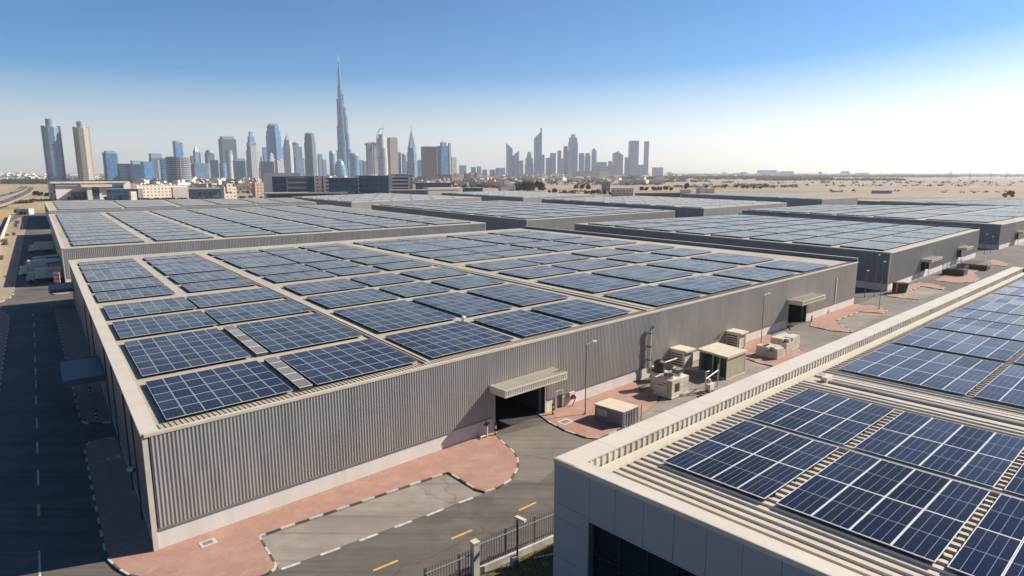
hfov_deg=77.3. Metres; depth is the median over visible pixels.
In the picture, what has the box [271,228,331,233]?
solar array
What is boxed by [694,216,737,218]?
solar array
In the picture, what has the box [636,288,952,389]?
lane
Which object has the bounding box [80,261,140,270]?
solar array
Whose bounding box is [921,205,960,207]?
solar array
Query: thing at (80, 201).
solar array
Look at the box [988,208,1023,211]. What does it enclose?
solar array
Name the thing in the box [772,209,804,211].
solar array
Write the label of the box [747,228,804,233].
solar array
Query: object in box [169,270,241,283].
solar array
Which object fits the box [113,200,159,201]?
solar array
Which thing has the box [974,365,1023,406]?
solar array
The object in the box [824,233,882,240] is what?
solar array
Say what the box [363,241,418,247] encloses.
solar array
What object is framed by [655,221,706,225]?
solar array
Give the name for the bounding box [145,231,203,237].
solar array
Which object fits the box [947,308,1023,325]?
solar array
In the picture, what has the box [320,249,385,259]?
solar array
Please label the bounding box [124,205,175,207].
solar array
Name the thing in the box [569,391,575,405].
hose reel
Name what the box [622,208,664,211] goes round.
solar array
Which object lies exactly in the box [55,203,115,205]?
solar array
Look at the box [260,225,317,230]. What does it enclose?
solar array
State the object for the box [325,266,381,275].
solar array
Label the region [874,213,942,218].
solar array
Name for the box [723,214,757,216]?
solar array
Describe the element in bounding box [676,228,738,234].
solar array
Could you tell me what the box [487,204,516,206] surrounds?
solar array
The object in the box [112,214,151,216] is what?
solar array
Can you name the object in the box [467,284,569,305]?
solar array
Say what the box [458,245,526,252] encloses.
solar array
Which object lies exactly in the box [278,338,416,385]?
solar array
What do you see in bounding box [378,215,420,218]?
solar array
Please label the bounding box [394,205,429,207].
solar array
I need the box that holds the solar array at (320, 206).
[306,206,337,207]
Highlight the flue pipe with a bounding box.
[646,325,654,378]
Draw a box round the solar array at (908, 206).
[886,205,924,207]
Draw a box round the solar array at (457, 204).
[442,204,473,205]
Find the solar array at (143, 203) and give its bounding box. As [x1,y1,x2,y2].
[118,202,165,204]
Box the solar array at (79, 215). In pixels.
[57,214,102,216]
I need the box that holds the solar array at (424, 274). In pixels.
[399,267,467,279]
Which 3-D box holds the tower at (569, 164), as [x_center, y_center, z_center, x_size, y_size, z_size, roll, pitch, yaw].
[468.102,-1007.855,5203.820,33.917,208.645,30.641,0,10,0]
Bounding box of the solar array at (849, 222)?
[826,221,868,224]
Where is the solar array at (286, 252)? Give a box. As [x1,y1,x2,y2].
[266,249,310,255]
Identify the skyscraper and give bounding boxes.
[336,57,351,175]
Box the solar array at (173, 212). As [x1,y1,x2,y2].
[154,211,190,213]
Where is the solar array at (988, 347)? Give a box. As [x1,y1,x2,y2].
[894,328,1023,360]
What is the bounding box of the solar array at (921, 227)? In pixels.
[891,224,933,229]
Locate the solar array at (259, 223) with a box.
[240,221,292,225]
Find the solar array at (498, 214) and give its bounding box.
[474,212,519,215]
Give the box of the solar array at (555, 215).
[529,213,576,216]
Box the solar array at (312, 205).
[299,205,328,206]
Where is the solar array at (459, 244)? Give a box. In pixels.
[423,240,498,248]
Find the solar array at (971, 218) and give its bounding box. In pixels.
[926,215,1014,222]
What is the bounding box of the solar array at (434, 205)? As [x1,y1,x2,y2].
[419,204,452,206]
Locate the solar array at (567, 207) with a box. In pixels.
[551,206,585,208]
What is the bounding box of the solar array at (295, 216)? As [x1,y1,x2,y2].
[272,215,315,218]
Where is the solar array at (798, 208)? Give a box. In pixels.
[782,207,812,208]
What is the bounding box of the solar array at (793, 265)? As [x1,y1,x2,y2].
[754,260,828,271]
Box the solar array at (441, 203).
[428,202,456,204]
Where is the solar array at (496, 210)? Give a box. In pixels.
[477,209,516,211]
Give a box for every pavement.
[0,217,26,300]
[0,311,8,377]
[56,308,114,425]
[85,432,516,575]
[536,381,658,437]
[741,334,806,365]
[810,304,885,331]
[887,282,943,298]
[936,260,1006,282]
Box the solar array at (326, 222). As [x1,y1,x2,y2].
[304,220,352,224]
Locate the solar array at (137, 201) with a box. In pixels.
[116,201,162,202]
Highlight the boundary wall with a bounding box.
[0,214,10,244]
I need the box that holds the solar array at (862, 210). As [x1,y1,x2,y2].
[837,209,883,211]
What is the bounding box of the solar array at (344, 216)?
[321,215,367,218]
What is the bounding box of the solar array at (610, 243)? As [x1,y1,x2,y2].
[581,240,635,246]
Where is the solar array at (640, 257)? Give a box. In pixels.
[607,253,672,262]
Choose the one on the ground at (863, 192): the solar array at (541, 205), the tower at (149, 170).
the tower at (149, 170)
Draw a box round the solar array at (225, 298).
[186,287,284,307]
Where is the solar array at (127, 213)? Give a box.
[109,212,148,215]
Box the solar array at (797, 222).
[774,221,819,224]
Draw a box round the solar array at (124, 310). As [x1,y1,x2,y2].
[103,297,196,318]
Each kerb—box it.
[0,217,27,301]
[0,311,9,390]
[55,308,110,423]
[83,435,518,575]
[548,421,626,438]
[746,349,807,366]
[810,304,887,332]
[886,282,944,299]
[934,259,1007,282]
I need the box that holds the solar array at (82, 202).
[54,202,112,203]
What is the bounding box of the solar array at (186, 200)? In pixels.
[169,200,203,201]
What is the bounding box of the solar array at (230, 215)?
[209,214,252,216]
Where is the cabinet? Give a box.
[892,282,898,293]
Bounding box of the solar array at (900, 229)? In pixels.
[873,227,919,232]
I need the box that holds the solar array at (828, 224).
[806,223,850,226]
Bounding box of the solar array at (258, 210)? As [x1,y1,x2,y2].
[241,209,277,211]
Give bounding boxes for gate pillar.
[469,538,479,575]
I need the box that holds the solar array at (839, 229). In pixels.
[815,227,864,232]
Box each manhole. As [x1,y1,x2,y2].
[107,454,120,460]
[198,538,217,547]
[557,418,573,424]
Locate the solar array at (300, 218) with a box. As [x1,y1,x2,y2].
[282,217,326,220]
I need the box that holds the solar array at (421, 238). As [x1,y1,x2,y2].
[397,236,448,240]
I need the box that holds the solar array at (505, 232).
[488,230,529,234]
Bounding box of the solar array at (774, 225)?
[748,223,795,227]
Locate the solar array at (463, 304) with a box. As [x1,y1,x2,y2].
[412,292,512,316]
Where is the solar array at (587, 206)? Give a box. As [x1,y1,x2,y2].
[571,205,604,207]
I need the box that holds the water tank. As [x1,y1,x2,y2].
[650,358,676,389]
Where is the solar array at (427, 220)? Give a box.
[406,218,449,222]
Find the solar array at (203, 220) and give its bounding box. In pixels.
[179,219,225,222]
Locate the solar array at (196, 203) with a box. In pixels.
[176,202,214,204]
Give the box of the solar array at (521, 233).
[500,231,545,236]
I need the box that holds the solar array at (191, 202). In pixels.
[172,201,207,203]
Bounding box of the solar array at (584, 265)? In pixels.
[552,259,629,270]
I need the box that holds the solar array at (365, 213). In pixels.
[353,212,389,214]
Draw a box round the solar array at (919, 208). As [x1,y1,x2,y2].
[899,207,941,209]
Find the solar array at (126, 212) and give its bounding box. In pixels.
[107,211,143,213]
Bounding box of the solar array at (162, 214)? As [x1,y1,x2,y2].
[159,212,197,215]
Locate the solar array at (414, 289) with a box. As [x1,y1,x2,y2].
[378,282,450,296]
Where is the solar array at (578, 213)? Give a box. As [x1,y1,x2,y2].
[555,212,600,215]
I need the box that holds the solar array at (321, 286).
[283,278,366,295]
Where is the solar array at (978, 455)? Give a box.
[854,411,1023,487]
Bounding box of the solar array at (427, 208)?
[411,207,447,209]
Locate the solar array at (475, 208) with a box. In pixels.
[456,207,491,209]
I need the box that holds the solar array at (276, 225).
[249,223,303,227]
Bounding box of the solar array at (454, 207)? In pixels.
[437,206,471,208]
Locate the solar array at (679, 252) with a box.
[651,248,712,256]
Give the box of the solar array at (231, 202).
[214,201,249,203]
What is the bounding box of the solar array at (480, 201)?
[468,201,489,202]
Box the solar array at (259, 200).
[246,200,274,201]
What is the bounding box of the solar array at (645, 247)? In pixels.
[614,244,674,251]
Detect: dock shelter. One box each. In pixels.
[45,254,59,258]
[46,259,61,266]
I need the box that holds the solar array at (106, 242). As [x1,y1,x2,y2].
[71,238,143,246]
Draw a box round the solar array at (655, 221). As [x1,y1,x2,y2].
[631,219,679,222]
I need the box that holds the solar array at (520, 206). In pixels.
[503,205,535,207]
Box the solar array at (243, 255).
[214,252,272,259]
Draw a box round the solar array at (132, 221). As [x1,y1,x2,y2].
[122,219,168,222]
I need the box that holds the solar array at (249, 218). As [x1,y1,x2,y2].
[223,217,271,220]
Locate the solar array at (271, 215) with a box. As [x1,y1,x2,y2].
[264,213,303,216]
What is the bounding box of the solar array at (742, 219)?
[723,217,759,220]
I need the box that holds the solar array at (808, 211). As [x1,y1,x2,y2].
[791,210,830,212]
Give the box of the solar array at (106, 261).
[78,258,135,265]
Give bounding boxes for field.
[0,186,14,190]
[0,205,44,218]
[11,198,49,206]
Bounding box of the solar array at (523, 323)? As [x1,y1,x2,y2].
[472,310,575,336]
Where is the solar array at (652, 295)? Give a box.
[602,285,702,306]
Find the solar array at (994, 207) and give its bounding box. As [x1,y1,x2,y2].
[954,206,1009,208]
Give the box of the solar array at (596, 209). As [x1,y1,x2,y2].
[573,208,613,210]
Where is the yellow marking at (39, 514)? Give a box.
[37,502,535,570]
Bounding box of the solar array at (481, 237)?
[458,234,507,239]
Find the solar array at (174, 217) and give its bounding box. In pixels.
[168,215,209,218]
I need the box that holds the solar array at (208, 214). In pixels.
[204,212,246,215]
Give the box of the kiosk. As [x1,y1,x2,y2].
[594,398,641,426]
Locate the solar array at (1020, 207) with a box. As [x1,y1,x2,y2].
[1004,206,1023,208]
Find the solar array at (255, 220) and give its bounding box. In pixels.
[231,219,281,222]
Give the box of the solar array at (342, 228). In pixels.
[329,225,382,230]
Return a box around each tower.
[40,117,66,180]
[72,115,94,180]
[102,151,118,180]
[117,164,128,180]
[127,160,144,182]
[140,161,153,179]
[149,153,161,179]
[157,160,161,179]
[160,158,167,182]
[165,157,191,182]
[172,141,184,156]
[191,163,210,179]
[193,146,199,162]
[199,152,204,162]
[205,149,214,171]
[210,160,219,177]
[218,136,236,177]
[219,163,226,180]
[225,150,233,178]
[233,158,246,179]
[246,132,255,177]
[249,145,258,177]
[257,149,261,178]
[260,161,273,180]
[262,147,266,161]
[266,123,282,161]
[268,152,275,172]
[274,158,283,172]
[283,132,293,172]
[292,142,298,157]
[294,158,304,175]
[299,147,301,157]
[304,132,317,175]
[317,154,322,175]
[322,159,326,175]
[329,150,334,175]
[347,160,349,176]
[349,153,359,176]
[359,160,362,174]
[362,161,366,174]
[366,142,372,174]
[373,146,377,174]
[376,124,387,174]
[387,137,398,173]
[398,152,400,173]
[402,153,406,173]
[407,127,417,176]
[417,160,421,176]
[421,146,436,179]
[437,142,451,173]
[451,157,456,174]
[459,165,465,174]
[471,167,475,172]
[490,170,494,175]
[495,168,504,174]
[506,143,512,176]
[513,151,518,176]
[519,160,522,175]
[525,152,532,175]
[534,128,541,174]
[542,155,544,173]
[545,158,551,174]
[550,153,555,174]
[557,150,560,172]
[559,158,562,173]
[563,146,567,174]
[567,151,571,174]
[568,134,577,170]
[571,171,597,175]
[578,153,583,170]
[584,153,590,170]
[591,145,596,170]
[597,162,606,171]
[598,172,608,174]
[606,161,612,174]
[612,151,618,173]
[618,153,622,174]
[624,157,628,174]
[628,141,638,175]
[638,165,644,175]
[643,141,648,174]
[652,167,662,175]
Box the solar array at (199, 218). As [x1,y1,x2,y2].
[173,217,217,220]
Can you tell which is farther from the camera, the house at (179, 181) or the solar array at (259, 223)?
the house at (179, 181)
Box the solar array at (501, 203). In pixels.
[490,202,514,203]
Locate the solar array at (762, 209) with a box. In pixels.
[747,208,776,210]
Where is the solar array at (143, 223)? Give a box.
[126,221,173,225]
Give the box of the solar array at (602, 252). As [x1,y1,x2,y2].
[570,248,634,256]
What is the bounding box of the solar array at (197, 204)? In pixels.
[180,204,218,205]
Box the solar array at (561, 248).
[537,244,595,251]
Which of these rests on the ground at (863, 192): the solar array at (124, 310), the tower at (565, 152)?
the tower at (565, 152)
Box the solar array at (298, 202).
[285,201,308,202]
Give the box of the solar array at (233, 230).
[208,228,263,233]
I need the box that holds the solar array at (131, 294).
[94,286,174,302]
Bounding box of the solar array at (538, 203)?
[523,203,553,204]
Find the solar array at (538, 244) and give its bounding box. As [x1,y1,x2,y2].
[510,241,569,247]
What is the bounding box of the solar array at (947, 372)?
[839,344,1003,394]
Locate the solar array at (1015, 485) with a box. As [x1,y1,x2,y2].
[1004,463,1023,495]
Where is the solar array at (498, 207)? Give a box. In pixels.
[480,206,514,208]
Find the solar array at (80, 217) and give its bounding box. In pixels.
[58,216,104,218]
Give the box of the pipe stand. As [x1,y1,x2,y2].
[698,364,718,396]
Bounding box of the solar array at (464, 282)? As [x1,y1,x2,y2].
[432,275,505,289]
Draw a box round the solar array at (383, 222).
[359,220,411,224]
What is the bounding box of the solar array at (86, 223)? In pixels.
[61,221,114,225]
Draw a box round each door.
[556,395,560,407]
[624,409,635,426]
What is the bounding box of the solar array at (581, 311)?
[530,299,631,322]
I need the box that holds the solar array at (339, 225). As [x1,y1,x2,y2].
[316,223,366,227]
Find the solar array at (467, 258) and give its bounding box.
[434,253,501,262]
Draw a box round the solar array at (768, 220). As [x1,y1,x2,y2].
[747,219,790,222]
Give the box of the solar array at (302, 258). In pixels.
[278,252,337,263]
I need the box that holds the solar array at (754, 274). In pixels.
[711,267,794,281]
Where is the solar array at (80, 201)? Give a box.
[53,200,110,202]
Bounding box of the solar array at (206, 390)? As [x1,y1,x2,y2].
[145,360,292,420]
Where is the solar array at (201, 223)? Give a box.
[185,221,233,225]
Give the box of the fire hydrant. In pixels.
[480,421,489,438]
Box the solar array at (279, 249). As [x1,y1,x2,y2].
[258,247,298,251]
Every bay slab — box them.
[837,313,881,331]
[905,287,941,298]
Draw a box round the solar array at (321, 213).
[301,212,341,214]
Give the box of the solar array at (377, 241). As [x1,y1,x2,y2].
[353,239,403,244]
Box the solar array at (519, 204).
[506,203,536,205]
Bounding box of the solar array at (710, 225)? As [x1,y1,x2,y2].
[683,223,737,227]
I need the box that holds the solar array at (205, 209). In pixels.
[187,208,225,210]
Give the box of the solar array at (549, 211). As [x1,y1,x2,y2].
[530,210,570,212]
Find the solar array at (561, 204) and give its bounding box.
[544,204,576,205]
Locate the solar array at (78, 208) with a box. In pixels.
[58,206,121,209]
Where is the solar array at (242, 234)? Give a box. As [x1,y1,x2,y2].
[217,231,275,237]
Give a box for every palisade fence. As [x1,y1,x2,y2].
[424,550,472,575]
[479,510,553,573]
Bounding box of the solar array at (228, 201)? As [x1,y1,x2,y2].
[210,200,244,202]
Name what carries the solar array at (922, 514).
on the warehouse building at (628, 501)
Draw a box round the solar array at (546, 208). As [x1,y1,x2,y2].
[529,207,564,209]
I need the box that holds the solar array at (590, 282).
[537,273,642,292]
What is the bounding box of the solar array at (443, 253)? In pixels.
[409,249,477,258]
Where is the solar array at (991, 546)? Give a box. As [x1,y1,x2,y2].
[947,494,1023,575]
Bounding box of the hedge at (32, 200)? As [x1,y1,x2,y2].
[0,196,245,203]
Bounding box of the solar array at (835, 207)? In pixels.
[818,206,852,207]
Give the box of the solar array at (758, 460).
[663,420,838,498]
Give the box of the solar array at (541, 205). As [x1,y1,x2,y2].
[524,205,554,206]
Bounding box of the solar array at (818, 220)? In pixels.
[798,219,838,222]
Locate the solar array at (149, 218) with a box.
[118,217,162,220]
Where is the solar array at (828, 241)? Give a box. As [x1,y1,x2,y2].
[792,237,858,245]
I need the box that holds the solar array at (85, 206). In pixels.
[57,205,117,207]
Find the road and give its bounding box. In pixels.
[0,213,1023,575]
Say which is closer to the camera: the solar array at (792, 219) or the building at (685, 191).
the solar array at (792, 219)
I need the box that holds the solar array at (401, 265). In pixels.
[373,261,431,270]
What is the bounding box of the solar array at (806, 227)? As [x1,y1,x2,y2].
[778,225,828,230]
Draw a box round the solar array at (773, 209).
[759,209,789,210]
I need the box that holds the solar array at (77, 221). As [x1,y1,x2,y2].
[60,219,111,222]
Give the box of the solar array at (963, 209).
[936,208,991,211]
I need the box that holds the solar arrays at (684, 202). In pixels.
[297,191,1023,207]
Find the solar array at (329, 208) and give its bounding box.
[313,207,345,209]
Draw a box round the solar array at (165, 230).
[140,228,195,233]
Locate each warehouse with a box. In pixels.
[44,198,316,223]
[49,205,485,281]
[49,226,858,550]
[292,193,480,209]
[372,201,674,230]
[442,193,594,202]
[542,196,786,217]
[575,213,979,290]
[681,193,857,206]
[742,206,1023,249]
[857,198,1014,205]
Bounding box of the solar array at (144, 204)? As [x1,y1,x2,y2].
[121,203,171,205]
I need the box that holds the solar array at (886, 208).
[862,207,905,209]
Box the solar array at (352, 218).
[333,217,380,220]
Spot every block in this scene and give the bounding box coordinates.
[757,170,764,174]
[770,170,776,174]
[781,171,793,173]
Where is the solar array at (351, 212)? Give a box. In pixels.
[344,210,380,213]
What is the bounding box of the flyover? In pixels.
[0,186,33,206]
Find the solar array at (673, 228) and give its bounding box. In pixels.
[644,225,704,231]
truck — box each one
[18,258,59,276]
[25,256,50,269]
[26,266,61,282]
[28,241,53,252]
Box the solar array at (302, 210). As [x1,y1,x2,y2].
[283,209,323,211]
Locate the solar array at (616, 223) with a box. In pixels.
[588,221,645,225]
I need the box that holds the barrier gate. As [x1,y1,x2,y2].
[53,272,60,282]
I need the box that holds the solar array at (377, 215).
[366,213,405,216]
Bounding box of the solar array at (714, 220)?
[693,219,737,222]
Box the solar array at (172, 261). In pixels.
[148,257,206,265]
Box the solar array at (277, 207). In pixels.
[260,206,295,208]
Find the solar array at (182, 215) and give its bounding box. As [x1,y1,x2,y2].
[163,214,201,216]
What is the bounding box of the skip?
[957,259,990,270]
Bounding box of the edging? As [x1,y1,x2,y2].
[533,553,552,559]
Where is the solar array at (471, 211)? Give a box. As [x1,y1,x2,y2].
[451,210,492,213]
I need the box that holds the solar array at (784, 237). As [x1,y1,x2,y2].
[749,234,814,241]
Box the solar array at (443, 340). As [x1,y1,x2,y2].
[384,321,515,358]
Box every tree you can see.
[515,182,521,190]
[521,181,526,190]
[521,181,530,190]
[528,182,535,190]
[533,180,542,189]
[1007,190,1014,196]
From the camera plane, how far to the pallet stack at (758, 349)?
106.38 m
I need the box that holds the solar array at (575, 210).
[553,209,592,211]
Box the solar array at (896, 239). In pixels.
[869,236,927,244]
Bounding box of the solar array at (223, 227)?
[200,225,252,230]
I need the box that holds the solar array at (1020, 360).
[1014,354,1023,363]
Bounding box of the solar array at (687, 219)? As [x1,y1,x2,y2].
[667,217,707,220]
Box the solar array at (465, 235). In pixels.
[446,233,490,237]
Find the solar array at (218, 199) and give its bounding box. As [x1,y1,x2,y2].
[202,198,232,199]
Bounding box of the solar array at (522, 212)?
[502,211,544,214]
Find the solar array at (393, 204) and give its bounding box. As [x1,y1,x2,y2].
[379,204,407,205]
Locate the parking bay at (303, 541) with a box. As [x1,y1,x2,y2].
[262,474,481,569]
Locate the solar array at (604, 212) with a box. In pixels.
[582,211,623,213]
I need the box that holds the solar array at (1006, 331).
[925,316,1023,340]
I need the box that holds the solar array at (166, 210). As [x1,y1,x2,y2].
[150,210,186,212]
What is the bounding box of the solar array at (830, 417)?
[750,389,894,444]
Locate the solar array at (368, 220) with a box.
[345,218,394,222]
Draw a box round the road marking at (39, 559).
[33,314,472,575]
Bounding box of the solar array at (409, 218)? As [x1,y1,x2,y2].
[391,216,432,220]
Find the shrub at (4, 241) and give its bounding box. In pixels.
[0,238,7,244]
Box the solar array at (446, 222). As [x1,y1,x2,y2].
[422,220,470,224]
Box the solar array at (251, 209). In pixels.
[234,208,266,210]
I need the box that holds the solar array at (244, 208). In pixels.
[228,207,259,209]
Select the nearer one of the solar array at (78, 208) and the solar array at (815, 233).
the solar array at (815, 233)
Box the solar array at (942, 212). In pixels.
[908,210,968,214]
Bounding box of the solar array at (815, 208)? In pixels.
[804,208,829,209]
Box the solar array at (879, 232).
[851,230,902,235]
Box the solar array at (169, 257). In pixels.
[143,254,197,260]
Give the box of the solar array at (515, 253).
[484,248,551,257]
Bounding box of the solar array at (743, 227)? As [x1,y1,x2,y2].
[716,225,769,230]
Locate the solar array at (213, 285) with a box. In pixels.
[180,278,256,292]
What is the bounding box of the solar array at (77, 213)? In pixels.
[56,212,99,215]
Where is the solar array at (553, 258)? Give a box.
[517,253,591,263]
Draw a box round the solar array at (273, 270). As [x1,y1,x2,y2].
[246,264,317,275]
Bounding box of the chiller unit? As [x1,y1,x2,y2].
[652,370,688,398]
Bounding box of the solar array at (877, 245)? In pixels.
[840,241,906,250]
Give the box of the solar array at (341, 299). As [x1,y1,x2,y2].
[306,288,399,308]
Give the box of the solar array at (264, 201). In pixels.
[251,201,279,202]
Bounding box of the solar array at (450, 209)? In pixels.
[430,208,465,211]
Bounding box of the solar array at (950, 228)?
[929,226,970,231]
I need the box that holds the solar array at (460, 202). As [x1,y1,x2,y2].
[446,202,475,203]
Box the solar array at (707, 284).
[658,275,753,293]
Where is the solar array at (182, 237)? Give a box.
[151,234,213,241]
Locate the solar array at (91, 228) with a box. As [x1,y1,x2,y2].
[64,226,122,231]
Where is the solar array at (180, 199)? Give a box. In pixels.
[166,199,199,200]
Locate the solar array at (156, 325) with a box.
[112,311,216,338]
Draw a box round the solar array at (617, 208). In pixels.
[594,207,632,209]
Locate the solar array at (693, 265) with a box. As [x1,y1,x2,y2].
[647,258,738,272]
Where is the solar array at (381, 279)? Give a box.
[350,273,415,285]
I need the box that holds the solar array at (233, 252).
[208,250,260,255]
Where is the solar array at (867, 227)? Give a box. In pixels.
[840,225,883,229]
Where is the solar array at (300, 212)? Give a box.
[292,211,332,213]
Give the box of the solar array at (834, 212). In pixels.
[810,211,857,214]
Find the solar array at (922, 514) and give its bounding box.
[776,450,989,562]
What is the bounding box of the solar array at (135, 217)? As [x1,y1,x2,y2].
[115,215,157,218]
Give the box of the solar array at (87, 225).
[63,223,118,227]
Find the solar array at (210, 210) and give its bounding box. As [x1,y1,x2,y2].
[192,209,232,212]
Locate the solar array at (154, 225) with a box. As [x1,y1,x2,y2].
[130,223,180,227]
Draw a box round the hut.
[15,208,33,214]
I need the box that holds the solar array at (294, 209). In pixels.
[275,208,309,210]
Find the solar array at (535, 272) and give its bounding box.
[498,265,575,278]
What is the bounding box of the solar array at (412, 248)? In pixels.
[377,243,450,253]
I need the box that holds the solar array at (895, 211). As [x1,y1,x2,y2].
[866,209,919,212]
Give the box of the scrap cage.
[942,263,968,275]
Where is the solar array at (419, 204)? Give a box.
[408,203,432,204]
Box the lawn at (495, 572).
[480,543,552,575]
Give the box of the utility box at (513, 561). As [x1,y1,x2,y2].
[510,554,517,568]
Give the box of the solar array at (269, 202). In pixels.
[256,202,284,203]
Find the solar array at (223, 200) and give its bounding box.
[206,199,237,200]
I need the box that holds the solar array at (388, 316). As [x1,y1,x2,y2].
[333,300,457,332]
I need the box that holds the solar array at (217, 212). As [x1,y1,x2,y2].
[197,211,237,213]
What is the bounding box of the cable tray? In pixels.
[748,420,1023,499]
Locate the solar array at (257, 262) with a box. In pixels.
[224,255,296,268]
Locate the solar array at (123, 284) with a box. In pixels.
[89,277,164,292]
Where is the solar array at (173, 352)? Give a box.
[124,328,250,376]
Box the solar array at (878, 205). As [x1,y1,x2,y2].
[862,205,895,206]
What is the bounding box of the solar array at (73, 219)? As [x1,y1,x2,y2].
[59,217,107,220]
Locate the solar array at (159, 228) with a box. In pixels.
[135,225,187,230]
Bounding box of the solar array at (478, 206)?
[463,205,495,206]
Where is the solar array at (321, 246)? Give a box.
[298,244,342,248]
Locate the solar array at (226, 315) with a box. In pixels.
[204,299,312,323]
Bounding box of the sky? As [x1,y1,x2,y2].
[0,0,1023,173]
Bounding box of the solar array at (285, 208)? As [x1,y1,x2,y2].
[267,207,302,209]
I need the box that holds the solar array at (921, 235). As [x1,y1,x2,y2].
[893,232,944,239]
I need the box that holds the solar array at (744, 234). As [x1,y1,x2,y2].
[711,231,774,237]
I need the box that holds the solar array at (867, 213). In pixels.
[837,212,893,215]
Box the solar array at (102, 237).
[69,234,137,240]
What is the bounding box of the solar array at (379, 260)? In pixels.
[349,255,409,264]
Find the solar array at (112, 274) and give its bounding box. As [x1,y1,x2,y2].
[83,266,153,282]
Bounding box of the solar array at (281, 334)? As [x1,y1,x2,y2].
[236,313,361,352]
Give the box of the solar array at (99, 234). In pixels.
[67,231,131,237]
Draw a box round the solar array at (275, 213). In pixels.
[256,212,295,214]
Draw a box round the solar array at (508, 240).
[474,236,541,244]
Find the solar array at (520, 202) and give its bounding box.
[507,201,534,202]
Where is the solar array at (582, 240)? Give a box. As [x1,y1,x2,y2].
[553,237,610,243]
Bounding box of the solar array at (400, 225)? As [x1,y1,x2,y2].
[374,222,428,227]
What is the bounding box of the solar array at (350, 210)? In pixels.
[332,209,367,211]
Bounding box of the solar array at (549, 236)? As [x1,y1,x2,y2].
[516,233,581,240]
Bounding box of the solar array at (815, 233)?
[784,230,841,236]
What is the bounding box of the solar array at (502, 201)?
[490,200,515,201]
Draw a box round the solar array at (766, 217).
[744,216,785,218]
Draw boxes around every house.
[136,179,149,183]
[149,178,161,182]
[171,180,189,184]
[194,183,207,187]
[208,183,216,186]
[209,178,221,184]
[233,180,247,189]
[241,177,249,181]
[464,178,475,182]
[481,180,499,186]
[544,178,553,182]
[553,176,566,180]
[569,178,580,180]
[602,179,617,184]
[619,180,630,184]
[633,180,648,184]
[634,176,645,179]
[653,177,664,183]
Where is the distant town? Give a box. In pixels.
[0,173,1023,180]
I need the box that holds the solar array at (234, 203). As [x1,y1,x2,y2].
[218,203,254,204]
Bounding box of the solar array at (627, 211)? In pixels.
[601,209,644,212]
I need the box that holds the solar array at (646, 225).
[615,223,674,228]
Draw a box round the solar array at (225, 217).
[216,215,262,218]
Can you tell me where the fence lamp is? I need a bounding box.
[515,515,526,567]
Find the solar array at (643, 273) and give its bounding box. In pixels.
[591,265,695,282]
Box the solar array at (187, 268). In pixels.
[154,261,225,275]
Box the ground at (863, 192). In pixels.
[0,176,1023,245]
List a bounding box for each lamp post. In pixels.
[584,340,596,413]
[761,293,769,341]
[878,261,885,308]
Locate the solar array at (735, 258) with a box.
[691,253,775,264]
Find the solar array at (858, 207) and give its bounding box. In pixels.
[843,206,872,208]
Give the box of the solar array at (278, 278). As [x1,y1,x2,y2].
[263,270,336,282]
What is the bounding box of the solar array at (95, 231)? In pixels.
[66,228,127,233]
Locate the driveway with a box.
[498,423,597,482]
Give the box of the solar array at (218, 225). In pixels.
[192,223,241,227]
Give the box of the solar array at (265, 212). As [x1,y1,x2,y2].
[248,211,284,213]
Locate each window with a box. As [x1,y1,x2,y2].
[588,522,696,575]
[597,407,606,416]
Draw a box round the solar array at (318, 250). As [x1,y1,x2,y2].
[308,246,355,252]
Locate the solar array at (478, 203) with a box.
[463,203,490,204]
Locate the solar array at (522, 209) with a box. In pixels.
[504,208,542,210]
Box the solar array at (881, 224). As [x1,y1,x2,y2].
[858,222,899,226]
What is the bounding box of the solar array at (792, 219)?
[774,217,808,220]
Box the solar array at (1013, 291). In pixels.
[994,287,1023,296]
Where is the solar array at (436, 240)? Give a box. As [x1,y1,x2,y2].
[410,238,464,243]
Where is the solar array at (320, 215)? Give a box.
[311,213,354,216]
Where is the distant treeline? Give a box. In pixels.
[0,173,1023,193]
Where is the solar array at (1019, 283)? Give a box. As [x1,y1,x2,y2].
[1008,279,1023,287]
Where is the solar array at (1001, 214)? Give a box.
[958,211,1023,216]
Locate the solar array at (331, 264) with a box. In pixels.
[304,260,359,269]
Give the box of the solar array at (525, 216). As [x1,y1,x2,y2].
[501,215,549,218]
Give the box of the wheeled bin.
[898,282,909,291]
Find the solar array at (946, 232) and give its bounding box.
[913,229,958,234]
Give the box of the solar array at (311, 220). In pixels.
[292,219,338,222]
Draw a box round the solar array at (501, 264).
[464,259,538,270]
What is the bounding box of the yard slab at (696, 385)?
[628,359,767,426]
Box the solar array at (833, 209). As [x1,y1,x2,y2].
[817,208,854,210]
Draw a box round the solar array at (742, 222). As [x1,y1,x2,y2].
[720,221,766,224]
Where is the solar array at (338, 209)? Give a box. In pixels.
[322,208,354,210]
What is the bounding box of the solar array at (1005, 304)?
[963,294,1023,315]
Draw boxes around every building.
[47,181,130,200]
[106,188,143,199]
[129,191,136,199]
[131,185,186,197]
[171,187,188,198]
[188,188,220,197]
[220,183,236,198]
[252,182,263,196]
[263,173,329,197]
[263,192,346,197]
[328,177,357,194]
[334,159,346,176]
[355,175,388,193]
[388,174,412,192]
[390,189,457,194]
[415,182,450,188]
[423,187,462,194]
[436,174,451,178]
[449,173,462,181]
[463,188,482,191]
[464,173,482,179]
[498,180,514,190]
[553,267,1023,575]
[601,181,609,190]
[611,188,633,195]
[635,193,680,196]
[680,189,690,193]
[696,186,714,193]
[871,190,891,193]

